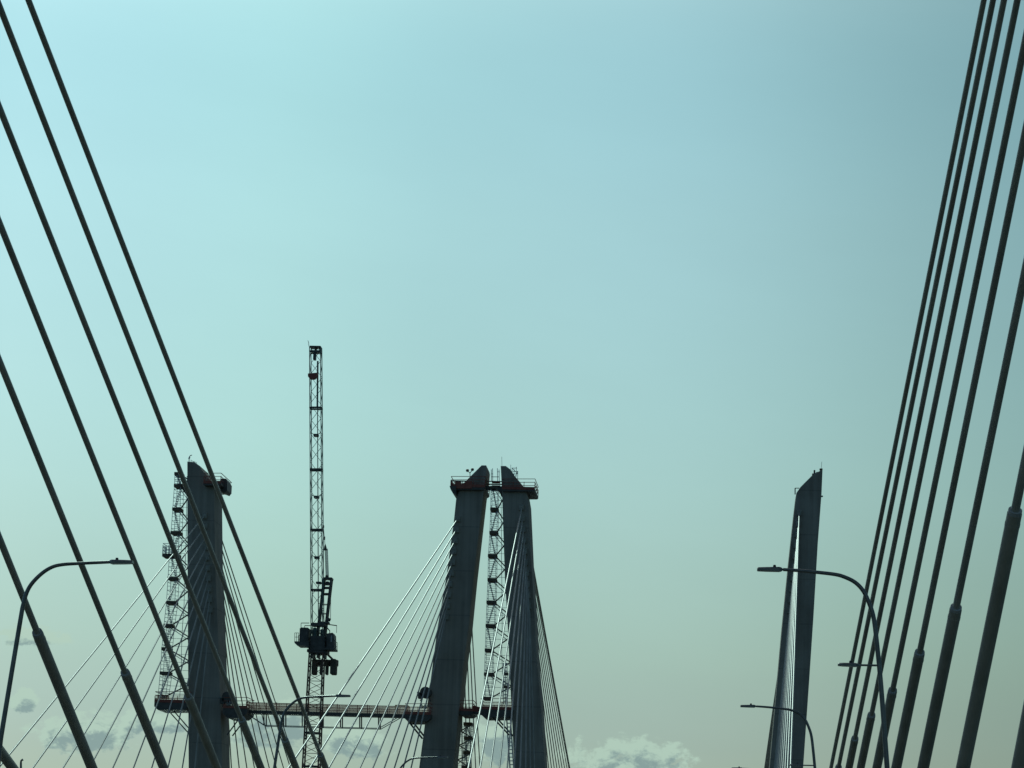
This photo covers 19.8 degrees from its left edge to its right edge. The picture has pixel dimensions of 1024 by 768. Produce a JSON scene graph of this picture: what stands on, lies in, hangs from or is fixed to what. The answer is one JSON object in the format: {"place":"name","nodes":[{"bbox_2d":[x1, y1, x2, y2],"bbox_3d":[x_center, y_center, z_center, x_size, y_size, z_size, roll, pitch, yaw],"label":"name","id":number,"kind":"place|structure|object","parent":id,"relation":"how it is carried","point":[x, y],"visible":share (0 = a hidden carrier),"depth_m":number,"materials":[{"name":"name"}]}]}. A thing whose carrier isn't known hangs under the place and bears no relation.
{"place":"outdoors","nodes":[
{"label":"outdoors","id":0,"kind":"place"},
{"bbox_2d":[0,558,133,764],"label":"street lamp","id":1,"kind":"object","parent":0,"point":[116,561],"visible":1,"depth_m":62.90,"materials":[{"name":"metal"}]},
{"bbox_2d":[273,693,350,767],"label":"street lamp","id":2,"kind":"object","parent":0,"point":[280,728],"visible":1,"depth_m":100.26,"materials":[{"name":"metal"}]},
{"bbox_2d":[294,341,338,767],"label":"tower crane","id":3,"kind":"object","parent":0,"point":[318,641],"visible":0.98,"depth_m":292.61,"materials":[{"name":"paint"}]},
{"bbox_2d":[400,755,447,767],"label":"street lamp","id":4,"kind":"object","parent":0,"point":[405,762],"visible":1,"depth_m":137.64,"materials":[{"name":"metal"}]},
{"bbox_2d":[0,0,1023,767],"label":"sky","id":5,"kind":"structure","parent":0,"point":[662,265],"materials":[{"name":"blue"}]},
{"bbox_2d":[740,703,815,767],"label":"street lamp","id":6,"kind":"object","parent":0,"point":[808,727],"visible":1,"depth_m":97.90,"materials":[{"name":"metal"}]},
{"bbox_2d":[757,565,889,767],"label":"street lamp","id":7,"kind":"object","parent":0,"point":[774,568],"visible":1,"depth_m":59.62,"materials":[{"name":"metal"}]},
{"bbox_3d":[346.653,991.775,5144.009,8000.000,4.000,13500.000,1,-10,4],"label":"water","id":8,"kind":"structure","parent":0,"visible":0},
{"bbox_2d":[187,462,229,767],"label":"bridge tower","id":9,"kind":"structure","parent":8,"relation":"in","point":[215,719],"depth_m":301.67,"materials":[{"name":"concrete"}]},
{"bbox_2d":[0,516,203,766],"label":"stay cable","id":10,"kind":"object","parent":9,"relation":"attached to","point":[37,720],"visible":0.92,"depth_m":245.78,"materials":[{"name":"metal"}]},
{"bbox_2d":[32,526,204,767],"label":"stay cable","id":11,"kind":"object","parent":9,"relation":"attached to","point":[42,754],"visible":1,"depth_m":252.08,"materials":[{"name":"metal"}]},
{"bbox_2d":[62,539,203,767],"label":"stay cable","id":12,"kind":"object","parent":9,"relation":"attached to","point":[132,656],"visible":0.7,"depth_m":261.81,"materials":[{"name":"metal"}]},
{"bbox_2d":[94,547,206,759],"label":"stay cable","id":13,"kind":"object","parent":9,"relation":"attached to","point":[148,657],"visible":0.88,"depth_m":268.95,"materials":[{"name":"metal"}]},
{"bbox_2d":[112,558,206,767],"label":"stay cable","id":14,"kind":"object","parent":9,"relation":"attached to","point":[158,666],"visible":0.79,"depth_m":273.38,"materials":[{"name":"metal"}]},
{"bbox_2d":[133,568,207,767],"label":"stay cable","id":15,"kind":"object","parent":9,"relation":"attached to","point":[170,669],"visible":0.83,"depth_m":278.78,"materials":[{"name":"metal"}]},
{"bbox_2d":[154,691,191,731],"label":"work platform","id":16,"kind":"structure","parent":9,"relation":"attached to","point":[163,705],"depth_m":298.84,"materials":[{"name":"metal"}]},
{"bbox_2d":[157,472,187,697],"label":"scaffold stair tower","id":17,"kind":"structure","parent":16,"relation":"on","point":[178,485],"depth_m":303.48,"materials":[{"name":"metal"}]},
{"bbox_2d":[162,543,178,558],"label":"work platform","id":18,"kind":"structure","parent":17,"relation":"attached to","point":[166,555],"depth_m":303.17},
{"bbox_2d":[151,579,208,767],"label":"stay cable","id":19,"kind":"object","parent":9,"relation":"attached to","point":[181,670],"visible":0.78,"depth_m":285.54,"materials":[{"name":"metal"}]},
{"bbox_2d":[168,590,208,766],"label":"stay cable","id":20,"kind":"object","parent":9,"relation":"attached to","point":[187,681],"visible":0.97,"depth_m":288.73,"materials":[{"name":"metal"}]},
{"bbox_2d":[182,601,209,767],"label":"stay cable","id":21,"kind":"object","parent":9,"relation":"attached to","point":[195,686],"visible":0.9,"depth_m":292.67,"materials":[{"name":"metal"}]},
{"bbox_2d":[194,613,210,767],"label":"stay cable","id":22,"kind":"object","parent":9,"relation":"attached to","point":[202,690],"visible":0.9,"depth_m":296.19,"materials":[{"name":"metal"}]},
{"bbox_2d":[203,473,231,494],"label":"work platform","id":23,"kind":"structure","parent":9,"relation":"attached to","point":[206,483],"depth_m":302.88,"materials":[{"name":"metal"}]},
{"bbox_2d":[220,479,230,495],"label":"formwork box","id":24,"kind":"object","parent":9,"relation":"attached to","point":[226,489],"visible":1,"depth_m":304.88,"materials":[{"name":"metal"}]},
{"bbox_2d":[226,647,239,767],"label":"stay cable","id":25,"kind":"object","parent":9,"relation":"attached to","point":[232,703],"visible":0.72,"depth_m":314.62,"materials":[{"name":"metal"}]},
{"bbox_2d":[225,623,246,767],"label":"stay cable","id":26,"kind":"object","parent":9,"relation":"attached to","point":[235,691],"visible":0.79,"depth_m":314.70,"materials":[{"name":"metal"}]},
{"bbox_2d":[223,697,254,735],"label":"work platform","id":27,"kind":"structure","parent":9,"relation":"attached to","point":[229,712],"depth_m":298.31,"materials":[{"name":"metal"}]},
{"bbox_2d":[219,691,231,706],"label":"cable reel","id":28,"kind":"object","parent":27,"relation":"on","point":[223,700],"visible":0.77,"depth_m":298.63,"materials":[{"name":"metal"}]},
{"bbox_2d":[246,702,409,729],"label":"suspended walkway","id":29,"kind":"structure","parent":27,"relation":"attached to","point":[335,712],"depth_m":299.58,"materials":[{"name":"metal"}]},
{"bbox_2d":[225,610,254,767],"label":"stay cable","id":30,"kind":"object","parent":9,"relation":"attached to","point":[235,668],"visible":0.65,"depth_m":315.90,"materials":[{"name":"metal"}]},
{"bbox_2d":[224,595,258,751],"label":"stay cable","id":31,"kind":"object","parent":9,"relation":"attached to","point":[239,667],"visible":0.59,"depth_m":319.23,"materials":[{"name":"metal"}]},
{"bbox_2d":[226,597,269,767],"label":"stay cable","id":32,"kind":"object","parent":9,"relation":"attached to","point":[247,679],"visible":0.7,"depth_m":324.72,"materials":[{"name":"metal"}]},
{"bbox_2d":[223,571,276,767],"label":"stay cable","id":33,"kind":"object","parent":9,"relation":"attached to","point":[252,679],"visible":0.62,"depth_m":329.06,"materials":[{"name":"metal"}]},
{"bbox_2d":[223,562,283,767],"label":"stay cable","id":34,"kind":"object","parent":9,"relation":"attached to","point":[252,664],"visible":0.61,"depth_m":333.32,"materials":[{"name":"metal"}]},
{"bbox_2d":[223,543,287,737],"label":"stay cable","id":35,"kind":"object","parent":9,"relation":"attached to","point":[251,629],"visible":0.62,"depth_m":329.77,"materials":[{"name":"metal"}]},
{"bbox_2d":[223,552,290,767],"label":"stay cable","id":36,"kind":"object","parent":9,"relation":"attached to","point":[248,634],"visible":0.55,"depth_m":324.93,"materials":[{"name":"metal"}]},
{"bbox_2d":[419,465,489,767],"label":"bridge tower","id":37,"kind":"structure","parent":8,"relation":"in","point":[442,732],"depth_m":299.59,"materials":[{"name":"concrete"}]},
{"bbox_2d":[288,518,457,767],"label":"stay cable","id":38,"kind":"object","parent":37,"relation":"attached to","point":[322,718],"visible":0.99,"depth_m":244.29,"materials":[{"name":"metal"}]},
{"bbox_2d":[309,529,456,767],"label":"stay cable","id":39,"kind":"object","parent":37,"relation":"attached to","point":[329,736],"visible":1,"depth_m":249.98,"materials":[{"name":"metal"}]},
{"bbox_2d":[329,540,454,767],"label":"stay cable","id":40,"kind":"object","parent":37,"relation":"attached to","point":[337,752],"visible":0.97,"depth_m":256.27,"materials":[{"name":"metal"}]},
{"bbox_2d":[345,551,453,767],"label":"stay cable","id":41,"kind":"object","parent":37,"relation":"attached to","point":[396,666],"visible":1,"depth_m":261.91,"materials":[{"name":"metal"}]},
{"bbox_2d":[359,562,452,767],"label":"stay cable","id":42,"kind":"object","parent":37,"relation":"attached to","point":[404,668],"visible":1,"depth_m":269.23,"materials":[{"name":"metal"}]},
{"bbox_2d":[372,574,451,767],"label":"stay cable","id":43,"kind":"object","parent":37,"relation":"attached to","point":[411,672],"visible":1,"depth_m":274.88,"materials":[{"name":"metal"}]},
{"bbox_2d":[384,584,449,767],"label":"stay cable","id":44,"kind":"object","parent":37,"relation":"attached to","point":[416,678],"visible":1,"depth_m":279.89,"materials":[{"name":"metal"}]},
{"bbox_2d":[404,703,431,738],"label":"work platform","id":45,"kind":"structure","parent":37,"relation":"attached to","point":[427,717],"depth_m":296.94,"materials":[{"name":"metal"}]},
{"bbox_2d":[394,596,448,767],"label":"stay cable","id":46,"kind":"object","parent":37,"relation":"attached to","point":[420,683],"visible":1,"depth_m":284.48,"materials":[{"name":"metal"}]},
{"bbox_2d":[418,687,431,701],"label":"cable reel","id":47,"kind":"object","parent":37,"relation":"attached to","point":[420,694],"visible":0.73,"depth_m":297.39,"materials":[{"name":"metal"}]},
{"bbox_2d":[403,607,447,767],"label":"stay cable","id":48,"kind":"object","parent":37,"relation":"attached to","point":[425,687],"visible":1,"depth_m":288.52,"materials":[{"name":"metal"}]},
{"bbox_2d":[410,619,445,767],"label":"stay cable","id":49,"kind":"object","parent":37,"relation":"attached to","point":[428,693],"visible":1,"depth_m":292.06,"materials":[{"name":"metal"}]},
{"bbox_2d":[450,480,471,497],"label":"form screen","id":50,"kind":"object","parent":37,"relation":"attached to","point":[459,485],"visible":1,"depth_m":301.45,"materials":[{"name":"red metal"}]},
{"bbox_2d":[458,722,472,767],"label":"scaffold stair tower","id":51,"kind":"structure","parent":37,"relation":"attached to","point":[468,738],"depth_m":303.00,"materials":[{"name":"metal"}]},
{"bbox_2d":[459,700,476,718],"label":"work platform","id":52,"kind":"structure","parent":37,"relation":"attached to","point":[466,712],"depth_m":298.40,"materials":[{"name":"metal"}]},
{"bbox_2d":[451,476,489,497],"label":"work platform","id":53,"kind":"structure","parent":37,"relation":"attached to","point":[478,487],"depth_m":301.61,"materials":[{"name":"metal"}]},
{"bbox_2d":[485,481,501,490],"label":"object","id":54,"kind":"structure","parent":53,"relation":"on","point":[497,483],"depth_m":302.86,"materials":[{"name":"metal"}]},
{"bbox_2d":[470,646,475,767],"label":"stay cable","id":55,"kind":"object","parent":37,"relation":"attached to","point":[472,702],"visible":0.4,"depth_m":338.45,"materials":[{"name":"metal"}]},
{"bbox_2d":[472,631,479,765],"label":"stay cable","id":56,"kind":"object","parent":37,"relation":"attached to","point":[475,694],"visible":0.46,"depth_m":341.92,"materials":[{"name":"metal"}]},
{"bbox_2d":[501,466,547,767],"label":"bridge tower","id":57,"kind":"structure","parent":8,"relation":"in","point":[513,503],"depth_m":299.32,"materials":[{"name":"concrete"}]},
{"bbox_2d":[467,507,521,767],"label":"stay cable","id":58,"kind":"object","parent":57,"relation":"attached to","point":[493,645],"visible":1,"depth_m":242.96,"materials":[{"name":"metal"}]},
{"bbox_2d":[483,486,510,700],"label":"scaffold stair tower","id":59,"kind":"structure","parent":57,"relation":"attached to","point":[493,556],"depth_m":301.05,"materials":[{"name":"metal"}]},
{"bbox_2d":[480,698,513,736],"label":"work platform","id":60,"kind":"structure","parent":57,"relation":"attached to","point":[484,713],"depth_m":296.50,"materials":[{"name":"metal"}]},
{"bbox_2d":[479,518,522,767],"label":"stay cable","id":61,"kind":"object","parent":57,"relation":"attached to","point":[500,650],"visible":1,"depth_m":251.25,"materials":[{"name":"metal"}]},
{"bbox_2d":[503,663,508,703],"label":"scaffold ladder","id":62,"kind":"object","parent":57,"relation":"attached to","point":[505,685],"visible":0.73,"depth_m":298.17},
{"bbox_2d":[490,529,523,767],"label":"stay cable","id":63,"kind":"object","parent":57,"relation":"attached to","point":[506,653],"visible":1,"depth_m":259.12,"materials":[{"name":"metal"}]},
{"bbox_2d":[506,718,513,767],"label":"scaffold ladder","id":64,"kind":"object","parent":57,"relation":"attached to","point":[511,742],"visible":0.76,"depth_m":297.63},
{"bbox_2d":[499,540,524,767],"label":"stay cable","id":65,"kind":"object","parent":57,"relation":"attached to","point":[511,657],"visible":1,"depth_m":265.92,"materials":[{"name":"metal"}]},
{"bbox_2d":[506,552,525,767],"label":"stay cable","id":66,"kind":"object","parent":57,"relation":"attached to","point":[515,663],"visible":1,"depth_m":272.14,"materials":[{"name":"metal"}]},
{"bbox_2d":[513,563,526,767],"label":"stay cable","id":67,"kind":"object","parent":57,"relation":"attached to","point":[519,667],"visible":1,"depth_m":278.04,"materials":[{"name":"metal"}]},
{"bbox_2d":[502,479,538,499],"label":"work platform","id":68,"kind":"structure","parent":57,"relation":"attached to","point":[528,490],"depth_m":301.30,"materials":[{"name":"metal"}]},
{"bbox_2d":[520,574,526,767],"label":"stay cable","id":69,"kind":"object","parent":57,"relation":"attached to","point":[523,672],"visible":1,"depth_m":282.97,"materials":[{"name":"metal"}]},
{"bbox_2d":[525,586,527,767],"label":"stay cable","id":70,"kind":"object","parent":57,"relation":"attached to","point":[526,682],"visible":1,"depth_m":287.28,"materials":[{"name":"metal"}]},
{"bbox_2d":[528,598,530,767],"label":"stay cable","id":71,"kind":"object","parent":57,"relation":"attached to","point":[529,683],"visible":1,"depth_m":291.36,"materials":[{"name":"metal"}]},
{"bbox_2d":[539,657,554,767],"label":"stay cable","id":72,"kind":"object","parent":57,"relation":"attached to","point":[546,713],"visible":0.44,"depth_m":324.10,"materials":[{"name":"metal"}]},
{"bbox_2d":[538,640,556,767],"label":"stay cable","id":73,"kind":"object","parent":57,"relation":"attached to","point":[547,705],"visible":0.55,"depth_m":327.62,"materials":[{"name":"metal"}]},
{"bbox_2d":[538,631,559,767],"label":"stay cable","id":74,"kind":"object","parent":57,"relation":"attached to","point":[548,698],"visible":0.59,"depth_m":331.14,"materials":[{"name":"metal"}]},
{"bbox_2d":[537,615,561,766],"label":"stay cable","id":75,"kind":"object","parent":57,"relation":"attached to","point":[549,689],"visible":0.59,"depth_m":334.24,"materials":[{"name":"metal"}]},
{"bbox_2d":[536,601,564,767],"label":"stay cable","id":76,"kind":"object","parent":57,"relation":"attached to","point":[550,683],"visible":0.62,"depth_m":337.72,"materials":[{"name":"metal"}]},
{"bbox_2d":[535,587,566,767],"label":"stay cable","id":77,"kind":"object","parent":57,"relation":"attached to","point":[550,676],"visible":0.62,"depth_m":340.23,"materials":[{"name":"metal"}]},
{"bbox_2d":[534,570,569,767],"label":"stay cable","id":78,"kind":"object","parent":57,"relation":"attached to","point":[544,631],"visible":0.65,"depth_m":343.31,"materials":[{"name":"metal"}]},
{"bbox_2d":[769,470,822,767],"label":"bridge tower","id":79,"kind":"structure","parent":8,"relation":"in","point":[807,505],"depth_m":297.48,"materials":[{"name":"concrete"}]},
{"bbox_2d":[764,681,776,767],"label":"stay cable","id":80,"kind":"object","parent":79,"relation":"attached to","point":[770,728],"visible":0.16,"depth_m":354.15,"materials":[{"name":"metal"}]},
{"bbox_2d":[775,608,789,767],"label":"stay cable","id":81,"kind":"object","parent":79,"relation":"attached to","point":[780,706],"visible":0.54,"depth_m":286.21,"materials":[{"name":"metal"}]},
{"bbox_2d":[776,599,790,767],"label":"stay cable","id":82,"kind":"object","parent":79,"relation":"attached to","point":[781,703],"visible":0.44,"depth_m":281.49,"materials":[{"name":"metal"}]},
{"bbox_2d":[777,579,792,767],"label":"stay cable","id":83,"kind":"object","parent":79,"relation":"attached to","point":[783,696],"visible":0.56,"depth_m":277.06,"materials":[{"name":"metal"}]},
{"bbox_2d":[779,580,792,767],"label":"stay cable","id":84,"kind":"object","parent":79,"relation":"attached to","point":[784,690],"visible":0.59,"depth_m":271.72,"materials":[{"name":"metal"}]},
{"bbox_2d":[780,557,794,767],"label":"stay cable","id":85,"kind":"object","parent":79,"relation":"attached to","point":[786,683],"visible":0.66,"depth_m":266.45,"materials":[{"name":"metal"}]},
{"bbox_2d":[782,546,795,767],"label":"stay cable","id":86,"kind":"object","parent":79,"relation":"attached to","point":[788,676],"visible":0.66,"depth_m":261.29,"materials":[{"name":"metal"}]},
{"bbox_2d":[784,536,796,767],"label":"stay cable","id":87,"kind":"object","parent":79,"relation":"attached to","point":[790,667],"visible":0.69,"depth_m":256.00,"materials":[{"name":"metal"}]},
{"bbox_2d":[787,526,797,767],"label":"stay cable","id":88,"kind":"object","parent":79,"relation":"attached to","point":[792,661],"visible":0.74,"depth_m":249.84,"materials":[{"name":"metal"}]},
{"bbox_2d":[790,512,799,767],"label":"stay cable","id":89,"kind":"object","parent":79,"relation":"attached to","point":[794,646],"visible":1,"depth_m":246.97,"materials":[{"name":"metal"}]},
{"bbox_3d":[-30.954,2.468,27.622,16.433,93.000,11.000,1,-10,4],"label":"bridge tower","id":90,"kind":"object","parent":8,"relation":"in","visible":0},
{"bbox_2d":[1,746,18,767],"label":"stay cable","id":91,"kind":"object","parent":90,"relation":"attached to","point":[7,760],"depth_m":122.16,"materials":[{"name":"metal"}]},
{"bbox_3d":[5.255,3.193,25.042,16.625,93.000,11.000,1,-10,4],"label":"bridge tower","id":92,"kind":"object","parent":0,"visible":0},
{"bbox_2d":[829,0,986,767],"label":"stay cable","id":93,"kind":"object","parent":92,"relation":"attached to","point":[935,243],"visible":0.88,"depth_m":101.86,"materials":[{"name":"metal"}]},
{"bbox_2d":[835,0,995,767],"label":"stay cable","id":94,"kind":"object","parent":92,"relation":"attached to","point":[983,47],"visible":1,"depth_m":96.81,"materials":[{"name":"metal"}]},
{"bbox_2d":[845,0,1006,767],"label":"stay cable","id":95,"kind":"object","parent":92,"relation":"attached to","point":[952,255],"visible":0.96,"depth_m":91.13,"materials":[{"name":"metal"}]},
{"bbox_2d":[857,0,1020,767],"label":"stay cable","id":96,"kind":"object","parent":92,"relation":"attached to","point":[866,738],"visible":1,"depth_m":85.36,"materials":[{"name":"metal"}]},
{"bbox_2d":[872,31,1023,767],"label":"stay cable","id":97,"kind":"object","parent":92,"relation":"attached to","point":[889,709],"visible":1,"depth_m":79.27,"materials":[{"name":"metal"}]},
{"bbox_2d":[891,121,1023,767],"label":"stay cable","id":98,"kind":"object","parent":92,"relation":"attached to","point":[909,703],"visible":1,"depth_m":74.05,"materials":[{"name":"metal"}]},
{"bbox_2d":[917,258,1023,767],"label":"stay cable","id":99,"kind":"object","parent":92,"relation":"attached to","point":[943,668],"visible":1,"depth_m":67.28,"materials":[{"name":"metal"}]},
{"bbox_2d":[956,446,1023,767],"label":"stay cable","id":100,"kind":"object","parent":92,"relation":"attached to","point":[993,619],"visible":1,"depth_m":57.69,"materials":[{"name":"metal"}]},
{"bbox_2d":[1011,702,1023,767],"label":"stay cable","id":101,"kind":"object","parent":92,"relation":"attached to","point":[1018,759],"depth_m":47.90,"materials":[{"name":"metal"}]},
{"bbox_3d":[-14.167,2.804,26.426,14.900,93.000,11.000,1,-10,4],"label":"bridge tower","id":102,"kind":"object","parent":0,"visible":0},
{"bbox_2d":[0,532,97,767],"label":"stay cable","id":103,"kind":"object","parent":102,"relation":"attached to","point":[44,650],"visible":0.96,"depth_m":76.89,"materials":[{"name":"metal"}]},
{"bbox_2d":[0,355,168,767],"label":"stay cable","id":104,"kind":"object","parent":102,"relation":"attached to","point":[140,710],"visible":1,"depth_m":82.88,"materials":[{"name":"metal"}]},
{"bbox_2d":[0,216,220,767],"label":"stay cable","id":105,"kind":"object","parent":102,"relation":"attached to","point":[201,728],"visible":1,"depth_m":86.74,"materials":[{"name":"metal"}]},
{"bbox_2d":[0,101,264,767],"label":"stay cable","id":106,"kind":"object","parent":102,"relation":"attached to","point":[248,737],"visible":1,"depth_m":90.03,"materials":[{"name":"metal"}]},
{"bbox_2d":[0,0,299,767],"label":"stay cable","id":107,"kind":"object","parent":102,"relation":"attached to","point":[93,248],"visible":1,"depth_m":92.53,"materials":[{"name":"metal"}]},
{"bbox_2d":[25,0,328,767],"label":"stay cable","id":108,"kind":"object","parent":102,"relation":"attached to","point":[88,155],"visible":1,"depth_m":97.38,"materials":[{"name":"metal"}]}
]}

